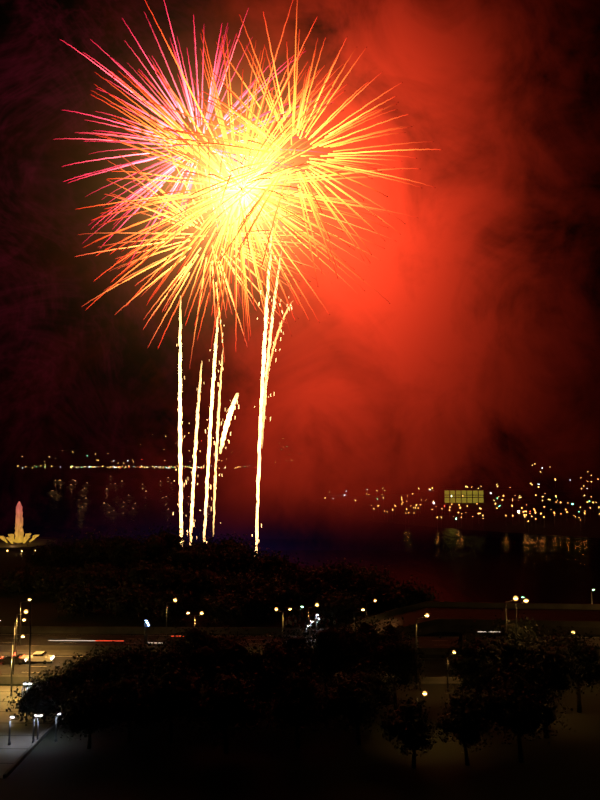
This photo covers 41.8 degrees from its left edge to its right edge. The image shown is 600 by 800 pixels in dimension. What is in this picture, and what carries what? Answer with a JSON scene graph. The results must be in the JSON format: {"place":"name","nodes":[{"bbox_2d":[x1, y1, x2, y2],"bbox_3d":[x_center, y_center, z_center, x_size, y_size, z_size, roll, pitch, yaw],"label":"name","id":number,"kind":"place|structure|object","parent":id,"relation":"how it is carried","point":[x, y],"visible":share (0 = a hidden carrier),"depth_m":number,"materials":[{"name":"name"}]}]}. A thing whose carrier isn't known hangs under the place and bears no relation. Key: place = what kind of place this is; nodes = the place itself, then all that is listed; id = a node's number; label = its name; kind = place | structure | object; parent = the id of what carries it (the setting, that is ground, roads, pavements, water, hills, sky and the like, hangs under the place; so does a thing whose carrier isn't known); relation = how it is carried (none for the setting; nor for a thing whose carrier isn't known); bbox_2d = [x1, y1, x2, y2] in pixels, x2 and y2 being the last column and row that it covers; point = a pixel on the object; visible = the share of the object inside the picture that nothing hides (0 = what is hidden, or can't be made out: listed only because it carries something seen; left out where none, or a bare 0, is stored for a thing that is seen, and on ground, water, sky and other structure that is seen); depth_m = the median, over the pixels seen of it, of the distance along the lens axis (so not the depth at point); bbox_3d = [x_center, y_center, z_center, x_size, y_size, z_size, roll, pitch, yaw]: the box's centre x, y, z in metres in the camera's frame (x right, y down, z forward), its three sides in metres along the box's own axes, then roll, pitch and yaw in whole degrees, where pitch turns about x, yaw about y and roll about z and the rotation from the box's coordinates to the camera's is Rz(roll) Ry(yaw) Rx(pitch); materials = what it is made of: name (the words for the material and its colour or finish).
{"place":"outdoors","nodes":[
{"label":"outdoors","id":0,"kind":"place"},
{"bbox_2d":[0,686,63,777],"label":"plaza pavement","id":1,"kind":"structure","parent":0,"point":[21,734],"depth_m":105.44,"materials":[{"name":"grey concrete"}]},
{"bbox_2d":[8,715,15,744],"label":"street lamp","id":2,"kind":"object","parent":1,"relation":"on","point":[9,740],"visible":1,"depth_m":100.13,"materials":[{"name":"silver metal"}]},
{"bbox_2d":[10,635,25,696],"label":"street lamp","id":3,"kind":"object","parent":1,"relation":"on","point":[11,694],"visible":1,"depth_m":119.60,"materials":[{"name":"silver metal"}]},
{"bbox_2d":[20,682,27,719],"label":"street lamp","id":4,"kind":"object","parent":1,"relation":"on","point":[22,696],"visible":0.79,"depth_m":109.18,"materials":[{"name":"silver metal"}]},
{"bbox_2d":[25,682,32,720],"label":"street lamp","id":5,"kind":"object","parent":1,"relation":"on","point":[26,716],"visible":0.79,"depth_m":109.09,"materials":[{"name":"silver metal"}]},
{"bbox_2d":[28,602,31,681],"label":"street lamp","id":6,"kind":"object","parent":1,"relation":"on","point":[29,645],"visible":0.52,"depth_m":114.64,"materials":[{"name":"silver metal"}]},
{"bbox_2d":[0,675,68,777],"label":"curb","id":7,"kind":"structure","parent":1,"relation":"on","point":[5,679],"depth_m":104.72,"materials":[{"name":"concrete"}]},
{"bbox_2d":[32,713,39,742],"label":"street lamp","id":8,"kind":"object","parent":1,"relation":"on","point":[36,715],"visible":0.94,"depth_m":100.75,"materials":[{"name":"silver metal"}]},
{"bbox_2d":[1,671,76,725],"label":"tree","id":9,"kind":"object","parent":1,"relation":"on","point":[45,697],"visible":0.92,"depth_m":106.49,"materials":[{"name":"green plant"}]},
{"bbox_2d":[53,1,332,303],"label":"firework burst","id":10,"kind":"object","parent":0,"point":[216,70],"depth_m":297.19,"materials":[{"name":"pink"}]},
{"bbox_2d":[75,95,341,369],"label":"firework burst","id":11,"kind":"object","parent":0,"point":[163,259],"visible":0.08,"depth_m":280.53,"materials":[{"name":"yellow"}]},
{"bbox_2d":[173,256,292,541],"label":"firework sparks","id":12,"kind":"object","parent":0,"point":[237,401],"depth_m":275.66},
{"bbox_2d":[178,228,293,549],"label":"firework trails","id":13,"kind":"object","parent":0,"point":[232,407],"depth_m":275.43,"materials":[{"name":"white"}]},
{"bbox_2d":[0,434,481,471],"bbox_3d":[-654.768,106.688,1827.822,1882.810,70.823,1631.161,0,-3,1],"label":"shore hills","id":14,"kind":"structure","parent":0,"point":[35,462],"depth_m":1422.61,"materials":[{"name":"black"}]},
{"bbox_2d":[25,466,247,470],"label":"distant shore lights","id":15,"kind":"object","parent":14,"relation":"on","point":[142,468],"depth_m":1130.54,"materials":[{"name":"yellow metal"}]},
{"bbox_2d":[170,121,313,256],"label":"firework burst","id":16,"kind":"object","parent":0,"point":[233,192],"depth_m":276.72,"materials":[{"name":"yellow"}]},
{"bbox_2d":[75,0,417,348],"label":"firework","id":17,"kind":"object","parent":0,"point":[214,165],"visible":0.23,"depth_m":274.29},
{"bbox_2d":[48,631,499,640],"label":"car light trails","id":18,"kind":"object","parent":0,"point":[94,640],"depth_m":150.19,"materials":[{"name":"red"}]},
{"bbox_2d":[145,0,441,285],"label":"firework burst","id":19,"kind":"object","parent":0,"point":[255,149],"visible":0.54,"depth_m":254.37,"materials":[{"name":"yellow"}]},
{"bbox_2d":[0,536,599,799],"bbox_3d":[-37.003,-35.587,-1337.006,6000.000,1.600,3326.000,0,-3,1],"label":"ground","id":20,"kind":"structure","parent":0,"point":[333,763],"depth_m":95.44,"materials":[{"name":"black plant"}]},
{"bbox_2d":[0,539,56,549],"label":"fountain basin","id":21,"kind":"object","parent":20,"relation":"on","point":[35,543],"depth_m":297.05,"materials":[{"name":"concrete"}]},
{"bbox_2d":[0,501,38,543],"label":"fountain jet","id":22,"kind":"object","parent":21,"relation":"on","point":[19,534],"depth_m":297.80,"materials":[{"name":"liquid"}]},
{"bbox_2d":[36,713,43,739],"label":"street lamp","id":23,"kind":"object","parent":20,"relation":"on","point":[41,714],"visible":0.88,"depth_m":100.77,"materials":[{"name":"silver metal"}]},
{"bbox_2d":[25,563,84,598],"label":"park tree","id":24,"kind":"object","parent":20,"relation":"on","point":[49,582],"visible":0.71,"depth_m":195.00,"materials":[{"name":"green plant"}]},
{"bbox_2d":[54,712,62,741],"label":"street lamp","id":25,"kind":"object","parent":20,"relation":"on","point":[55,739],"visible":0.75,"depth_m":101.35,"materials":[{"name":"silver metal"}]},
{"bbox_2d":[24,659,96,716],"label":"tree","id":26,"kind":"object","parent":20,"relation":"on","point":[53,678],"visible":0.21,"depth_m":111.72,"materials":[{"name":"green plant"}]},
{"bbox_2d":[53,581,116,616],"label":"park tree","id":27,"kind":"object","parent":20,"relation":"on","point":[74,600],"visible":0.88,"depth_m":173.83,"materials":[{"name":"green plant"}]},
{"bbox_2d":[55,642,128,692],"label":"tree","id":28,"kind":"object","parent":20,"relation":"on","point":[85,669],"visible":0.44,"depth_m":113.37,"materials":[{"name":"green plant"}]},
{"bbox_2d":[56,677,129,748],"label":"tree","id":29,"kind":"object","parent":20,"relation":"on","point":[90,714],"visible":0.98,"depth_m":97.91,"materials":[{"name":"green plant"}]},
{"bbox_2d":[61,559,132,593],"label":"park tree","id":30,"kind":"object","parent":20,"relation":"on","point":[113,577],"visible":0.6,"depth_m":190.53,"materials":[{"name":"green plant"}]},
{"bbox_2d":[89,577,153,620],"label":"park tree","id":31,"kind":"object","parent":20,"relation":"on","point":[122,603],"visible":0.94,"depth_m":171.34,"materials":[{"name":"green plant"}]},
{"bbox_2d":[88,633,165,689],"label":"tree","id":32,"kind":"object","parent":20,"relation":"on","point":[123,657],"visible":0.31,"depth_m":114.91,"materials":[{"name":"green plant"}]},
{"bbox_2d":[117,640,196,691],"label":"tree","id":33,"kind":"object","parent":20,"relation":"on","point":[166,657],"visible":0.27,"depth_m":110.04,"materials":[{"name":"green plant"}]},
{"bbox_2d":[133,582,201,624],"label":"park tree","id":34,"kind":"object","parent":20,"relation":"on","point":[154,604],"visible":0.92,"depth_m":168.18,"materials":[{"name":"green plant"}]},
{"bbox_2d":[139,520,198,567],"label":"park tree","id":35,"kind":"object","parent":20,"relation":"on","point":[174,538],"visible":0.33,"depth_m":224.53,"materials":[{"name":"green plant"}]},
{"bbox_2d":[152,536,222,573],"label":"park tree","id":36,"kind":"object","parent":20,"relation":"on","point":[194,555],"visible":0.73,"depth_m":207.93,"materials":[{"name":"green plant"}]},
{"bbox_2d":[126,613,255,702],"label":"tree","id":37,"kind":"object","parent":20,"relation":"on","point":[194,639],"visible":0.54,"depth_m":114.85,"materials":[{"name":"green plant"}]},
{"bbox_2d":[184,633,260,697],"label":"tree","id":38,"kind":"object","parent":20,"relation":"on","point":[240,650],"visible":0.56,"depth_m":110.98,"materials":[{"name":"green plant"}]},
{"bbox_2d":[183,531,263,574],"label":"park tree","id":39,"kind":"object","parent":20,"relation":"on","point":[230,542],"visible":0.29,"depth_m":219.17,"materials":[{"name":"green plant"}]},
{"bbox_2d":[215,537,269,578],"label":"park tree","id":40,"kind":"object","parent":20,"relation":"on","point":[233,557],"visible":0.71,"depth_m":206.71,"materials":[{"name":"green plant"}]},
{"bbox_2d":[239,544,308,582],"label":"park tree","id":41,"kind":"object","parent":20,"relation":"on","point":[265,563],"visible":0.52,"depth_m":202.45,"materials":[{"name":"green plant"}]},
{"bbox_2d":[251,574,317,618],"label":"park tree","id":42,"kind":"object","parent":20,"relation":"on","point":[290,596],"visible":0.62,"depth_m":176.48,"materials":[{"name":"green plant"}]},
{"bbox_2d":[268,560,320,595],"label":"park tree","id":43,"kind":"object","parent":20,"relation":"on","point":[285,572],"visible":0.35,"depth_m":197.30,"materials":[{"name":"green plant"}]},
{"bbox_2d":[253,618,339,688],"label":"tree","id":44,"kind":"object","parent":20,"relation":"on","point":[312,664],"visible":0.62,"depth_m":112.73,"materials":[{"name":"green plant"}]},
{"bbox_2d":[285,612,339,627],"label":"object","id":45,"kind":"structure","parent":20,"relation":"on","point":[289,620],"depth_m":166.02,"materials":[{"name":"black fabric"}]},
{"bbox_2d":[270,616,380,701],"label":"tree","id":46,"kind":"object","parent":20,"relation":"on","point":[330,644],"visible":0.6,"depth_m":113.93,"materials":[{"name":"green plant"}]},
{"bbox_2d":[289,558,370,603],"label":"park tree","id":47,"kind":"object","parent":20,"relation":"on","point":[321,581],"visible":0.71,"depth_m":190.00,"materials":[{"name":"green plant"}]},
{"bbox_2d":[308,584,375,626],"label":"park tree","id":48,"kind":"object","parent":20,"relation":"on","point":[343,606],"visible":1,"depth_m":166.00,"materials":[{"name":"green plant"}]},
{"bbox_2d":[318,657,401,744],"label":"tree","id":49,"kind":"object","parent":20,"relation":"on","point":[361,695],"visible":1,"depth_m":99.23,"materials":[{"name":"green plant"}]},
{"bbox_2d":[326,560,394,606],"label":"park tree","id":50,"kind":"object","parent":20,"relation":"on","point":[362,577],"visible":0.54,"depth_m":187.13,"materials":[{"name":"green plant"}]},
{"bbox_2d":[347,571,423,612],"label":"park tree","id":51,"kind":"object","parent":20,"relation":"on","point":[369,596],"visible":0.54,"depth_m":180.18,"materials":[{"name":"green plant"}]},
{"bbox_2d":[377,694,436,768],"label":"tree","id":52,"kind":"object","parent":20,"relation":"on","point":[407,724],"visible":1,"depth_m":92.52,"materials":[{"name":"green plant"}]},
{"bbox_2d":[375,575,442,613],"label":"park tree","id":53,"kind":"object","parent":20,"relation":"on","point":[412,598],"visible":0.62,"depth_m":178.12,"materials":[{"name":"green plant"}]},
{"bbox_2d":[416,691,427,702],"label":"street lamp","id":54,"kind":"object","parent":20,"relation":"on","point":[424,692],"visible":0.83,"depth_m":101.81,"materials":[{"name":"silver metal"}]},
{"bbox_2d":[415,613,430,687],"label":"street lamp","id":55,"kind":"object","parent":20,"relation":"on","point":[426,615],"visible":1,"depth_m":99.00,"materials":[{"name":"silver metal"}]},
{"bbox_2d":[447,650,455,691],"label":"street lamp","id":56,"kind":"object","parent":20,"relation":"on","point":[447,672],"visible":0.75,"depth_m":121.83,"materials":[{"name":"silver metal"}]},
{"bbox_2d":[428,684,496,765],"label":"tree","id":57,"kind":"object","parent":20,"relation":"on","point":[466,720],"visible":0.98,"depth_m":93.48,"materials":[{"name":"green plant"}]},
{"bbox_2d":[338,601,599,654],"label":"ramp overpass","id":58,"kind":"object","parent":20,"relation":"on","point":[454,617],"visible":0.75,"depth_m":143.80,"materials":[{"name":"concrete"}]},
{"bbox_2d":[440,635,512,731],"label":"tree","id":59,"kind":"object","parent":20,"relation":"on","point":[480,676],"visible":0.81,"depth_m":103.72,"materials":[{"name":"green plant"}]},
{"bbox_2d":[450,609,589,686],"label":"tree","id":60,"kind":"object","parent":20,"relation":"on","point":[510,646],"visible":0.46,"depth_m":107.59,"materials":[{"name":"green plant"}]},
{"bbox_2d":[473,663,574,762],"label":"tree","id":61,"kind":"object","parent":20,"relation":"on","point":[520,706],"visible":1,"depth_m":94.18,"materials":[{"name":"green plant"}]},
{"bbox_2d":[505,635,594,737],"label":"tree","id":62,"kind":"object","parent":20,"relation":"on","point":[554,668],"visible":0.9,"depth_m":100.84,"materials":[{"name":"green plant"}]},
{"bbox_2d":[537,621,599,712],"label":"tree","id":63,"kind":"object","parent":20,"relation":"on","point":[591,653],"visible":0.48,"depth_m":110.97,"materials":[{"name":"green plant"}]},
{"bbox_2d":[0,446,599,603],"bbox_3d":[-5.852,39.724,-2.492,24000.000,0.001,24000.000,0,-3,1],"label":"river water","id":64,"kind":"structure","parent":0,"point":[489,566],"depth_m":374.38,"materials":[{"name":"black liquid"}]},
{"bbox_2d":[47,477,217,517],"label":"light reflections","id":65,"kind":"object","parent":64,"relation":"on","point":[121,504],"depth_m":541.16,"materials":[{"name":"grey"}]},
{"bbox_2d":[0,0,599,548],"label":"smoke","id":66,"kind":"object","parent":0,"point":[440,248],"depth_m":293.80,"materials":[{"name":"red"}]},
{"bbox_2d":[0,633,599,684],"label":"highway road","id":67,"kind":"structure","parent":0,"point":[435,667],"depth_m":151.64,"materials":[{"name":"grey asphalt"}]},
{"bbox_2d":[0,654,25,664],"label":"dark sedan","id":68,"kind":"object","parent":67,"relation":"on","point":[7,659],"visible":0.77,"depth_m":136.47,"materials":[{"name":"grey paint"}]},
{"bbox_2d":[12,618,26,673],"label":"street lamp","id":69,"kind":"object","parent":67,"relation":"on","point":[23,619],"visible":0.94,"depth_m":130.82,"materials":[{"name":"silver metal"}]},
{"bbox_2d":[15,610,28,663],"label":"street lamp","id":70,"kind":"object","parent":67,"relation":"on","point":[24,611],"visible":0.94,"depth_m":137.23,"materials":[{"name":"silver metal"}]},
{"bbox_2d":[20,651,53,663],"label":"car","id":71,"kind":"object","parent":67,"relation":"on","point":[43,656],"visible":0.79,"depth_m":136.89,"materials":[{"name":"white paint"}]},
{"bbox_2d":[166,599,177,643],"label":"street lamp","id":72,"kind":"object","parent":67,"relation":"on","point":[166,616],"visible":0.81,"depth_m":147.27,"materials":[{"name":"silver metal"}]},
{"bbox_2d":[186,612,203,627],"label":"street lamp","id":73,"kind":"object","parent":67,"relation":"on","point":[194,616],"visible":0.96,"depth_m":136.22,"materials":[{"name":"silver metal"}]},
{"bbox_2d":[0,652,457,657],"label":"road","id":74,"kind":"structure","parent":67,"relation":"on","point":[85,653],"depth_m":142.97,"materials":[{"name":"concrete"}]},
{"bbox_2d":[19,598,31,645],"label":"street lamp","id":75,"kind":"object","parent":74,"relation":"on","point":[28,599],"visible":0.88,"depth_m":145.30,"materials":[{"name":"silver metal"}]},
{"bbox_2d":[0,645,599,654],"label":"highway barrier median","id":76,"kind":"object","parent":74,"relation":"on","point":[53,648],"depth_m":144.63,"materials":[{"name":"concrete"}]},
{"bbox_2d":[308,604,318,636],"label":"street lamp","id":77,"kind":"object","parent":74,"relation":"on","point":[308,615],"visible":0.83,"depth_m":143.08,"materials":[{"name":"silver metal"}]},
{"bbox_2d":[274,608,291,639],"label":"street lamp","id":78,"kind":"object","parent":67,"relation":"on","point":[283,618],"visible":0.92,"depth_m":139.34,"materials":[{"name":"silver metal"}]},
{"bbox_2d":[0,626,599,636],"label":"highway wall","id":79,"kind":"structure","parent":67,"relation":"on","point":[103,630],"depth_m":158.46,"materials":[{"name":"concrete"}]},
{"bbox_2d":[0,674,599,684],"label":"highway barrier","id":80,"kind":"object","parent":67,"relation":"on","point":[434,680],"depth_m":125.68,"materials":[{"name":"concrete"}]},
{"bbox_2d":[299,606,303,637],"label":"street lamp","id":81,"kind":"object","parent":67,"relation":"on","point":[299,624],"visible":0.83,"depth_m":150.98,"materials":[{"name":"silver metal"}]},
{"bbox_2d":[353,608,364,632],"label":"street lamp","id":82,"kind":"object","parent":67,"relation":"on","point":[354,618],"visible":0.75,"depth_m":139.03,"materials":[{"name":"silver metal"}]},
{"bbox_2d":[505,597,518,639],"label":"street lamp","id":83,"kind":"object","parent":67,"relation":"on","point":[506,615],"visible":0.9,"depth_m":109.93,"materials":[{"name":"black metal"}]},
{"bbox_2d":[515,599,528,640],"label":"street lamp","id":84,"kind":"object","parent":67,"relation":"on","point":[525,600],"visible":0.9,"depth_m":108.22,"materials":[{"name":"black metal"}]},
{"bbox_2d":[0,177,599,539],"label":"smoke","id":85,"kind":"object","parent":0,"point":[409,459],"depth_m":329.35,"materials":[{"name":"red"}]},
{"bbox_2d":[0,0,599,446],"label":"sky","id":86,"kind":"structure","parent":0,"point":[28,28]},
{"bbox_2d":[307,436,599,537],"bbox_3d":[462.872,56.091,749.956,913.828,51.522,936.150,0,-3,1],"label":"shore hills","id":87,"kind":"structure","parent":0,"point":[547,525],"depth_m":475.11,"materials":[{"name":"black"}]},
{"bbox_2d":[326,489,587,518],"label":"shore buildings","id":88,"kind":"structure","parent":87,"relation":"on","point":[522,502],"depth_m":432.82,"materials":[{"name":"black"}]},
{"bbox_2d":[440,489,484,503],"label":"building","id":89,"kind":"structure","parent":87,"relation":"on","point":[467,495],"depth_m":471.49,"materials":[{"name":"yellow"}]},
{"bbox_2d":[325,471,599,527],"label":"city lights","id":90,"kind":"object","parent":87,"relation":"on","point":[494,500],"depth_m":423.37,"materials":[{"name":"yellow metal"}]},
{"bbox_2d":[366,489,593,524],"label":"city lights","id":91,"kind":"object","parent":87,"relation":"on","point":[495,509],"depth_m":409.95,"materials":[{"name":"yellow metal"}]},
{"bbox_2d":[408,511,584,532],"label":"city lights","id":92,"kind":"object","parent":87,"relation":"on","point":[528,521],"depth_m":372.19,"materials":[{"name":"yellow metal"}]}
]}

